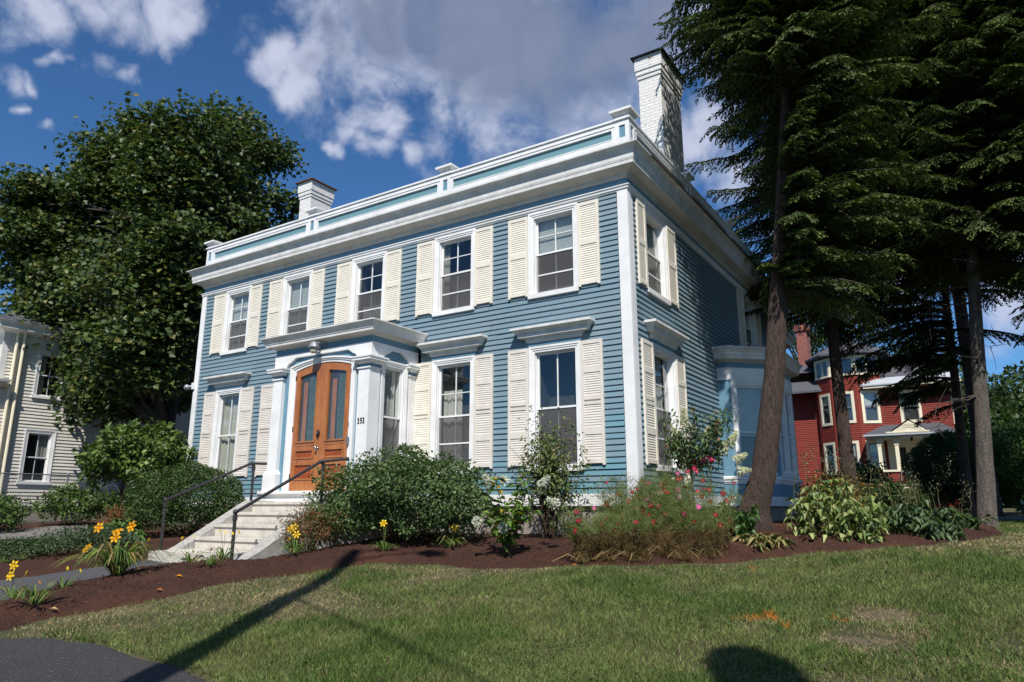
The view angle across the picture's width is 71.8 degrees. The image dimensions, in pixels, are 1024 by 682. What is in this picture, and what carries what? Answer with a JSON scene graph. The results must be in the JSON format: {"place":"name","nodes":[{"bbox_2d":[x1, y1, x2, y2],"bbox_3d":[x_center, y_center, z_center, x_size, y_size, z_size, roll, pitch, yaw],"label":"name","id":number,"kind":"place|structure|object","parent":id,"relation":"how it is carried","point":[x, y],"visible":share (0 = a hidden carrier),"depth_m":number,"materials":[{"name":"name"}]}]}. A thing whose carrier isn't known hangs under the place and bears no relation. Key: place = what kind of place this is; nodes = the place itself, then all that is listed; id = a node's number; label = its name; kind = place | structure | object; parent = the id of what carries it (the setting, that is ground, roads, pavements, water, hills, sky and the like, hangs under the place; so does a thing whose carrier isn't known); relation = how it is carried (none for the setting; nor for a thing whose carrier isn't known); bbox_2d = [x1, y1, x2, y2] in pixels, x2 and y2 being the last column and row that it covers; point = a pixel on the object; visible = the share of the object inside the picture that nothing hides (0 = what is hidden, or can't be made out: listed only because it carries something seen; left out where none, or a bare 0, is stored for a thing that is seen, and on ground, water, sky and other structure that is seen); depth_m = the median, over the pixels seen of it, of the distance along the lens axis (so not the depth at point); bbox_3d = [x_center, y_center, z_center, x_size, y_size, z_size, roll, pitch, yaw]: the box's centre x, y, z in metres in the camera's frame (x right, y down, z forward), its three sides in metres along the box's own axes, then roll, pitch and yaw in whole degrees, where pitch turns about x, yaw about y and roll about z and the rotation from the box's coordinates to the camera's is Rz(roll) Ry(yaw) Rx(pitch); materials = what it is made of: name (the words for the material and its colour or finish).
{"place":"outdoors","nodes":[
{"label":"outdoors","id":0,"kind":"place"},
{"bbox_2d":[0,559,165,599],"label":"garden path","id":1,"kind":"structure","parent":0,"point":[93,573],"depth_m":10.52,"materials":[{"name":"concrete"}]},
{"bbox_2d":[0,522,182,540],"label":"driveway","id":2,"kind":"structure","parent":0,"point":[29,532],"depth_m":19.25,"materials":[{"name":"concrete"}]},
{"bbox_2d":[0,638,205,681],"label":"sidewalk","id":3,"kind":"structure","parent":0,"point":[37,660],"depth_m":5.57,"materials":[{"name":"grey asphalt"}]},
{"bbox_2d":[0,507,1023,681],"bbox_3d":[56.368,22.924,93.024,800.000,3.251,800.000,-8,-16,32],"label":"lawn","id":4,"kind":"structure","parent":0,"point":[1011,511],"depth_m":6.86,"materials":[{"name":"plant"}]},
{"bbox_2d":[0,491,44,532],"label":"rose shrub","id":5,"kind":"object","parent":4,"relation":"on","point":[11,519],"visible":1,"depth_m":19.62,"materials":[{"name":"green plant"}]},
{"bbox_2d":[26,479,120,525],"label":"rose shrub","id":6,"kind":"object","parent":4,"relation":"on","point":[87,506],"visible":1,"depth_m":21.17,"materials":[{"name":"green plant"}]},
{"bbox_2d":[0,519,175,530],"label":"neighbour bed","id":7,"kind":"object","parent":4,"relation":"on","point":[28,526],"visible":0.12,"depth_m":21.77,"materials":[{"name":"brown soil"}]},
{"bbox_2d":[0,472,168,526],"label":"chain link fence","id":8,"kind":"object","parent":7,"relation":"on","point":[68,475],"visible":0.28,"depth_m":21.60,"materials":[{"name":"metal"}]},
{"bbox_2d":[0,308,191,523],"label":"white house","id":9,"kind":"structure","parent":4,"relation":"on","point":[33,440],"depth_m":24.15,"materials":[{"name":"beige wood"}]},
{"bbox_2d":[16,428,56,484],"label":"window","id":10,"kind":"structure","parent":9,"relation":"in","point":[37,453],"depth_m":24.27,"materials":[{"name":"white paint"}]},
{"bbox_2d":[31,349,67,400],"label":"window","id":11,"kind":"structure","parent":9,"relation":"in","point":[40,381],"depth_m":24.67,"materials":[{"name":"white paint"}]},
{"bbox_2d":[0,525,200,579],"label":"side bed","id":12,"kind":"object","parent":4,"relation":"on","point":[36,566],"visible":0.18,"depth_m":11.76,"materials":[{"name":"brown soil"}]},
{"bbox_2d":[0,534,75,560],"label":"catmint clump","id":13,"kind":"object","parent":12,"relation":"on","point":[29,547],"visible":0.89,"depth_m":12.01,"materials":[{"name":"green plant"}]},
{"bbox_2d":[33,524,147,553],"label":"catmint clump","id":14,"kind":"object","parent":12,"relation":"on","point":[76,539],"visible":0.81,"depth_m":12.22,"materials":[{"name":"green plant"}]},
{"bbox_2d":[86,517,147,543],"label":"hosta clump","id":15,"kind":"object","parent":12,"relation":"on","point":[138,529],"visible":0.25,"depth_m":13.84,"materials":[{"name":"green plant"}]},
{"bbox_2d":[95,503,151,533],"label":"spirea shrub","id":16,"kind":"object","parent":12,"relation":"on","point":[117,516],"visible":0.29,"depth_m":15.27,"materials":[{"name":"green plant"}]},
{"bbox_2d":[70,417,197,523],"bbox_3d":[-9.459,3.311,17.886,3.413,2.842,2.896,-8,-16,32],"label":"viburnum shrub","id":17,"kind":"object","parent":12,"relation":"on","point":[122,453],"visible":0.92,"depth_m":17.25,"materials":[{"name":"green plant"}]},
{"bbox_2d":[122,459,245,534],"bbox_3d":[-6.749,3.527,14.964,2.954,2.044,2.462,-8,-16,32],"label":"round hedge","id":18,"kind":"object","parent":12,"relation":"on","point":[184,478],"visible":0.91,"depth_m":14.50,"materials":[{"name":"green plant"}]},
{"bbox_2d":[95,485,135,520],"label":"rose shrub","id":19,"kind":"object","parent":4,"relation":"on","point":[117,497],"visible":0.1,"depth_m":22.41,"materials":[{"name":"green plant"}]},
{"bbox_2d":[0,88,308,522],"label":"maple tree","id":20,"kind":"object","parent":4,"relation":"on","point":[119,231],"visible":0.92,"depth_m":23.28,"materials":[{"name":"green plant"}]},
{"bbox_2d":[148,500,350,562],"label":"front steps","id":21,"kind":"structure","parent":4,"relation":"on","point":[258,525],"depth_m":12.49,"materials":[{"name":"concrete"}]},
{"bbox_2d":[159,461,266,549],"bbox_3d":[-5.537,3.178,13.702,0.088,1.785,2.582,-8,-16,32],"label":"handrail","id":22,"kind":"object","parent":21,"relation":"on","point":[166,500],"visible":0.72,"depth_m":13.36,"materials":[{"name":"black metal"}]},
{"bbox_2d":[230,457,348,559],"bbox_3d":[-3.740,2.846,12.170,0.088,1.830,2.422,-8,-16,32],"label":"handrail","id":23,"kind":"object","parent":21,"relation":"on","point":[237,511],"visible":0.95,"depth_m":11.86,"materials":[{"name":"black metal"}]},
{"bbox_2d":[183,47,802,542],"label":"blue house","id":24,"kind":"structure","parent":4,"relation":"on","point":[595,283],"depth_m":14.26,"materials":[{"name":"wood"}]},
{"bbox_2d":[209,387,241,480],"bbox_3d":[-7.040,2.397,17.926,1.110,2.297,0.630,-8,-16,32],"label":"window","id":25,"kind":"structure","parent":24,"relation":"in","point":[227,402],"depth_m":17.96,"materials":[{"name":"white paint"}]},
{"bbox_2d":[220,285,252,355],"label":"window","id":26,"kind":"structure","parent":24,"relation":"in","point":[236,316],"depth_m":18.52,"materials":[{"name":"white paint"}]},
{"bbox_2d":[279,270,313,334],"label":"window","id":27,"kind":"structure","parent":24,"relation":"in","point":[295,306],"depth_m":17.35,"materials":[{"name":"white paint"}]},
{"bbox_2d":[349,251,387,321],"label":"window","id":28,"kind":"structure","parent":24,"relation":"in","point":[368,272],"depth_m":16.11,"materials":[{"name":"white paint"}]},
{"bbox_2d":[429,355,474,473],"bbox_3d":[-1.036,1.511,14.146,1.130,2.297,0.630,-8,-16,32],"label":"window","id":29,"kind":"structure","parent":24,"relation":"in","point":[452,379],"depth_m":14.13,"materials":[{"name":"white paint"}]},
{"bbox_2d":[432,228,475,316],"bbox_3d":[-1.047,-1.354,14.834,1.063,1.734,0.620,-8,-16,32],"label":"window","id":30,"kind":"structure","parent":24,"relation":"in","point":[454,254],"depth_m":14.76,"materials":[{"name":"white paint"}]},
{"bbox_2d":[528,202,579,299],"bbox_3d":[0.918,-1.645,13.596,1.077,1.734,0.620,-8,-16,32],"label":"window","id":31,"kind":"structure","parent":24,"relation":"in","point":[552,233],"depth_m":13.49,"materials":[{"name":"white paint"}]},
{"bbox_2d":[527,340,584,471],"bbox_3d":[0.917,1.222,12.916,1.140,2.297,0.630,-8,-16,32],"label":"window","id":32,"kind":"structure","parent":24,"relation":"in","point":[554,369],"depth_m":12.98,"materials":[{"name":"white paint"}]},
{"bbox_2d":[617,204,670,305],"bbox_3d":[2.553,-1.607,13.752,0.620,1.734,1.115,-8,-16,32],"label":"window","id":33,"kind":"structure","parent":24,"relation":"in","point":[658,279],"depth_m":13.91,"materials":[{"name":"white paint"}]},
{"bbox_2d":[652,342,683,473],"bbox_3d":[2.628,1.286,13.183,0.630,2.297,1.238,-8,-16,32],"label":"window","id":34,"kind":"structure","parent":24,"relation":"in","point":[664,359],"depth_m":13.44,"materials":[{"name":"white paint"}]},
{"bbox_2d":[742,292,756,345],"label":"window","id":35,"kind":"structure","parent":24,"relation":"in","point":[750,320],"depth_m":19.51,"materials":[{"name":"white paint"}]},
{"bbox_2d":[712,345,802,521],"bbox_3d":[6.192,2.533,16.878,1.300,4.402,4.280,-8,-16,32],"label":"bay window","id":36,"kind":"structure","parent":24,"relation":"in","point":[740,369],"depth_m":15.97,"materials":[{"name":"blue paint"}]},
{"bbox_2d":[0,515,1002,631],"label":"mulch bed","id":37,"kind":"object","parent":4,"relation":"on","point":[249,569],"visible":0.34,"depth_m":9.77,"materials":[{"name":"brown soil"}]},
{"bbox_2d":[0,560,39,598],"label":"daylily clump","id":38,"kind":"object","parent":37,"relation":"on","point":[14,565],"visible":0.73,"depth_m":8.57,"materials":[{"name":"green plant"}]},
{"bbox_2d":[0,580,68,604],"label":"daylily clump","id":39,"kind":"object","parent":37,"relation":"on","point":[33,596],"visible":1,"depth_m":7.85,"materials":[{"name":"green plant"}]},
{"bbox_2d":[50,521,174,574],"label":"daylily clump","id":40,"kind":"object","parent":37,"relation":"on","point":[117,561],"visible":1,"depth_m":9.68,"materials":[{"name":"green plant"}]},
{"bbox_2d":[203,529,239,559],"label":"daylily clump","id":41,"kind":"object","parent":37,"relation":"on","point":[221,555],"visible":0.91,"depth_m":10.73,"materials":[{"name":"green plant"}]},
{"bbox_2d":[269,523,317,553],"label":"daylily clump","id":42,"kind":"object","parent":37,"relation":"on","point":[294,548],"visible":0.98,"depth_m":10.93,"materials":[{"name":"green plant"}]},
{"bbox_2d":[274,501,347,550],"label":"spirea shrub","id":43,"kind":"object","parent":37,"relation":"on","point":[315,535],"visible":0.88,"depth_m":11.38,"materials":[{"name":"green plant"}]},
{"bbox_2d":[300,425,498,541],"bbox_3d":[-1.785,2.469,12.050,4.278,1.922,2.637,-8,-16,32],"label":"dogwood shrub","id":44,"kind":"object","parent":37,"relation":"on","point":[403,477],"visible":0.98,"depth_m":11.41,"materials":[{"name":"green plant"}]},
{"bbox_2d":[433,525,469,546],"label":"daylily clump","id":45,"kind":"object","parent":37,"relation":"on","point":[449,542],"visible":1,"depth_m":10.74,"materials":[{"name":"green plant"}]},
{"bbox_2d":[472,473,560,556],"bbox_3d":[0.019,2.436,9.919,0.966,1.150,1.038,11,-17,-40],"label":"hydrangea shrub","id":46,"kind":"object","parent":37,"relation":"on","point":[505,529],"visible":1,"depth_m":9.87,"materials":[{"name":"green plant"}]},
{"bbox_2d":[505,405,602,538],"bbox_3d":[0.567,2.119,11.420,1.522,2.191,1.472,-8,-16,32],"label":"upright shrub","id":47,"kind":"object","parent":37,"relation":"on","point":[551,467],"visible":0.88,"depth_m":11.31,"materials":[{"name":"green plant"}]},
{"bbox_2d":[552,503,601,565],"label":"cosmos plant","id":48,"kind":"object","parent":37,"relation":"on","point":[571,535],"visible":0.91,"depth_m":9.35,"materials":[{"name":"green plant"}]},
{"bbox_2d":[564,516,608,564],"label":"cosmos plant","id":49,"kind":"object","parent":37,"relation":"on","point":[578,531],"visible":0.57,"depth_m":9.36,"materials":[{"name":"green plant"}]},
{"bbox_2d":[567,511,619,559],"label":"cosmos plant","id":50,"kind":"object","parent":37,"relation":"on","point":[578,520],"visible":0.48,"depth_m":9.40,"materials":[{"name":"green plant"}]},
{"bbox_2d":[579,500,637,563],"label":"cosmos plant","id":51,"kind":"object","parent":37,"relation":"on","point":[611,550],"visible":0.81,"depth_m":9.34,"materials":[{"name":"green plant"}]},
{"bbox_2d":[593,510,627,558],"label":"cosmos plant","id":52,"kind":"object","parent":37,"relation":"on","point":[611,535],"visible":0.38,"depth_m":9.45,"materials":[{"name":"green plant"}]},
{"bbox_2d":[587,484,638,544],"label":"cosmos plant","id":53,"kind":"object","parent":37,"relation":"on","point":[614,497],"visible":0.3,"depth_m":10.13,"materials":[{"name":"green plant"}]},
{"bbox_2d":[597,474,628,540],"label":"cosmos plant","id":54,"kind":"object","parent":37,"relation":"on","point":[609,489],"visible":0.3,"depth_m":10.32,"materials":[{"name":"green plant"}]},
{"bbox_2d":[603,498,652,561],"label":"cosmos plant","id":55,"kind":"object","parent":37,"relation":"on","point":[626,541],"visible":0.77,"depth_m":9.21,"materials":[{"name":"green plant"}]},
{"bbox_2d":[604,494,654,553],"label":"cosmos plant","id":56,"kind":"object","parent":37,"relation":"on","point":[617,523],"visible":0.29,"depth_m":9.48,"materials":[{"name":"green plant"}]},
{"bbox_2d":[608,499,663,561],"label":"cosmos plant","id":57,"kind":"object","parent":37,"relation":"on","point":[637,524],"visible":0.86,"depth_m":9.20,"materials":[{"name":"green plant"}]},
{"bbox_2d":[630,476,667,547],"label":"cosmos plant","id":58,"kind":"object","parent":37,"relation":"on","point":[653,513],"visible":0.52,"depth_m":9.82,"materials":[{"name":"green plant"}]},
{"bbox_2d":[630,462,673,545],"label":"cosmos plant","id":59,"kind":"object","parent":37,"relation":"on","point":[647,489],"visible":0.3,"depth_m":10.01,"materials":[{"name":"green plant"}]},
{"bbox_2d":[639,468,689,543],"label":"cosmos plant","id":60,"kind":"object","parent":37,"relation":"on","point":[677,479],"visible":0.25,"depth_m":10.03,"materials":[{"name":"green plant"}]},
{"bbox_2d":[648,480,692,556],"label":"cosmos plant","id":61,"kind":"object","parent":37,"relation":"on","point":[660,550],"visible":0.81,"depth_m":9.44,"materials":[{"name":"green plant"}]},
{"bbox_2d":[646,487,703,561],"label":"cosmos plant","id":62,"kind":"object","parent":37,"relation":"on","point":[680,547],"visible":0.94,"depth_m":9.21,"materials":[{"name":"green plant"}]},
{"bbox_2d":[653,462,710,549],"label":"cosmos plant","id":63,"kind":"object","parent":37,"relation":"on","point":[666,491],"visible":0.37,"depth_m":9.66,"materials":[{"name":"green plant"}]},
{"bbox_2d":[658,401,751,529],"bbox_3d":[3.130,2.172,11.895,1.589,2.212,1.678,-8,-16,32],"label":"hydrangea tree","id":64,"kind":"object","parent":37,"relation":"on","point":[687,455],"visible":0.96,"depth_m":11.80,"materials":[{"name":"green plant"}]},
{"bbox_2d":[680,504,738,558],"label":"cosmos plant","id":65,"kind":"object","parent":37,"relation":"on","point":[719,526],"visible":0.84,"depth_m":9.21,"materials":[{"name":"green plant"}]},
{"bbox_2d":[686,486,745,559],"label":"cosmos plant","id":66,"kind":"object","parent":37,"relation":"on","point":[699,507],"visible":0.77,"depth_m":9.30,"materials":[{"name":"green plant"}]},
{"bbox_2d":[694,469,744,550],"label":"cosmos plant","id":67,"kind":"object","parent":37,"relation":"on","point":[722,493],"visible":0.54,"depth_m":9.71,"materials":[{"name":"green plant"}]},
{"bbox_2d":[703,504,761,539],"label":"phlox clump","id":68,"kind":"object","parent":37,"relation":"on","point":[746,524],"visible":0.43,"depth_m":10.26,"materials":[{"name":"green plant"}]},
{"bbox_2d":[731,532,796,551],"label":"hosta","id":69,"kind":"object","parent":37,"relation":"on","point":[771,540],"visible":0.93,"depth_m":9.77,"materials":[{"name":"green plant"}]},
{"bbox_2d":[653,0,942,530],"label":"hemlock tree","id":70,"kind":"object","parent":37,"relation":"on","point":[786,63],"visible":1,"depth_m":12.81,"materials":[{"name":"green plant"}]},
{"bbox_2d":[684,4,938,499],"bbox_3d":[8.413,-4.703,20.193,6.514,19.590,6.186,-8,-16,32],"label":"hemlock tree","id":71,"kind":"object","parent":37,"relation":"on","point":[830,322],"visible":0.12,"depth_m":19.75,"materials":[{"name":"green plant"}]},
{"bbox_2d":[788,466,882,515],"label":"golden shrub","id":72,"kind":"object","parent":37,"relation":"on","point":[822,475],"visible":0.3,"depth_m":14.06,"materials":[{"name":"green plant"}]},
{"bbox_2d":[783,442,889,543],"bbox_3d":[4.735,2.218,10.401,1.464,1.534,1.112,-2,-13,7],"label":"phlox clump","id":73,"kind":"object","parent":37,"relation":"on","point":[843,520],"visible":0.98,"depth_m":10.19,"materials":[{"name":"green plant"}]},
{"bbox_2d":[842,498,890,536],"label":"phlox clump","id":74,"kind":"object","parent":37,"relation":"on","point":[873,505],"visible":0.19,"depth_m":10.39,"materials":[{"name":"green plant"}]},
{"bbox_2d":[859,478,934,506],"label":"laurel shrub","id":75,"kind":"object","parent":37,"relation":"on","point":[893,492],"visible":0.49,"depth_m":17.57,"materials":[{"name":"green plant"}]},
{"bbox_2d":[871,467,971,541],"bbox_3d":[6.511,2.668,11.454,1.510,1.277,1.991,-8,-16,32],"label":"phlox clump","id":76,"kind":"object","parent":37,"relation":"on","point":[934,524],"visible":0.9,"depth_m":11.03,"materials":[{"name":"green plant"}]},
{"bbox_2d":[906,474,997,529],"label":"phlox clump","id":77,"kind":"object","parent":37,"relation":"on","point":[971,521],"visible":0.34,"depth_m":12.65,"materials":[{"name":"green plant"}]},
{"bbox_2d":[34,535,1023,681],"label":"clover","id":78,"kind":"object","parent":4,"relation":"on","point":[525,668],"visible":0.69,"depth_m":5.65,"materials":[{"name":"green plant"}]},
{"bbox_2d":[767,292,857,426],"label":"tree","id":79,"kind":"object","parent":4,"relation":"on","point":[795,356],"visible":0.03,"depth_m":55.09,"materials":[{"name":"green plant"}]},
{"bbox_2d":[832,458,896,498],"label":"laurel shrub","id":80,"kind":"object","parent":4,"relation":"on","point":[871,475],"visible":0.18,"depth_m":23.31,"materials":[{"name":"green plant"}]},
{"bbox_2d":[828,636,902,645],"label":"bare soil","id":81,"kind":"structure","parent":4,"relation":"on","point":[865,641],"depth_m":5.32,"materials":[{"name":"brown soil"}]},
{"bbox_2d":[790,323,963,507],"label":"red house","id":82,"kind":"structure","parent":4,"relation":"on","point":[882,433],"depth_m":38.63,"materials":[{"name":"red wood"}]},
{"bbox_2d":[814,358,828,380],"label":"attic window","id":83,"kind":"structure","parent":82,"relation":"in","point":[824,369],"depth_m":40.34,"materials":[{"name":"clear glass"}]},
{"bbox_2d":[819,393,832,426],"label":"window","id":84,"kind":"structure","parent":82,"relation":"in","point":[825,405],"depth_m":39.82,"materials":[{"name":"wood"}]},
{"bbox_2d":[823,442,837,474],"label":"window","id":85,"kind":"structure","parent":82,"relation":"in","point":[832,444],"depth_m":39.26,"materials":[{"name":"wood"}]},
{"bbox_2d":[828,355,853,376],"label":"attic window","id":86,"kind":"structure","parent":82,"relation":"in","point":[847,364],"depth_m":39.38,"materials":[{"name":"clear glass"}]},
{"bbox_2d":[845,391,856,422],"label":"window","id":87,"kind":"structure","parent":82,"relation":"in","point":[849,394],"depth_m":38.66,"materials":[{"name":"wood"}]},
{"bbox_2d":[860,390,881,422],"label":"window","id":88,"kind":"structure","parent":82,"relation":"in","point":[871,415],"depth_m":38.38,"materials":[{"name":"wood"}]},
{"bbox_2d":[865,441,886,469],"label":"window","id":89,"kind":"structure","parent":82,"relation":"in","point":[871,446],"depth_m":37.82,"materials":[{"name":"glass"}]},
{"bbox_2d":[899,389,922,421],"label":"window","id":90,"kind":"structure","parent":82,"relation":"in","point":[913,415],"depth_m":37.57,"materials":[{"name":"wood"}]},
{"bbox_2d":[856,612,904,619],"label":"bare soil","id":91,"kind":"structure","parent":4,"relation":"on","point":[875,614],"depth_m":6.01,"materials":[{"name":"brown soil"}]},
{"bbox_2d":[863,487,944,512],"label":"laurel shrub","id":92,"kind":"object","parent":4,"relation":"on","point":[936,502],"visible":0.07,"depth_m":20.91,"materials":[{"name":"green plant"}]},
{"bbox_2d":[824,6,1023,517],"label":"hemlock tree","id":93,"kind":"object","parent":4,"relation":"on","point":[946,359],"visible":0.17,"depth_m":18.97,"materials":[{"name":"green plant"}]},
{"bbox_2d":[852,0,1023,527],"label":"hemlock tree","id":94,"kind":"object","parent":4,"relation":"on","point":[953,132],"visible":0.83,"depth_m":16.45,"materials":[{"name":"green plant"}]},
{"bbox_2d":[900,428,997,512],"bbox_3d":[15.093,4.507,24.485,2.969,3.026,2.958,-8,-16,32],"label":"yew hedge","id":95,"kind":"object","parent":4,"relation":"on","point":[937,446],"visible":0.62,"depth_m":24.05,"materials":[{"name":"green plant"}]},
{"bbox_2d":[880,50,1022,516],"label":"hemlock tree","id":96,"kind":"object","parent":4,"relation":"on","point":[964,323],"visible":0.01,"depth_m":22.22,"materials":[{"name":"brown plant"}]},
{"bbox_2d":[925,0,1023,348],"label":"hemlock tree","id":97,"kind":"object","parent":4,"relation":"on","point":[1014,153],"visible":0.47,"depth_m":16.00,"materials":[{"name":"green plant"}]},
{"bbox_2d":[950,393,1023,507],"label":"tree","id":98,"kind":"object","parent":4,"relation":"on","point":[1014,413],"visible":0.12,"depth_m":33.53,"materials":[{"name":"green plant"}]},
{"bbox_2d":[955,421,1023,508],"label":"yew hedge","id":99,"kind":"object","parent":4,"relation":"on","point":[1006,445],"visible":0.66,"depth_m":23.41,"materials":[{"name":"green plant"}]},
{"bbox_2d":[960,360,1023,436],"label":"tree","id":100,"kind":"object","parent":4,"relation":"on","point":[1002,391],"visible":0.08,"depth_m":44.30,"materials":[{"name":"green plant"}]},
{"bbox_2d":[0,0,1023,390],"label":"sky","id":101,"kind":"structure","parent":0,"point":[381,95],"materials":[{"name":"blue"}]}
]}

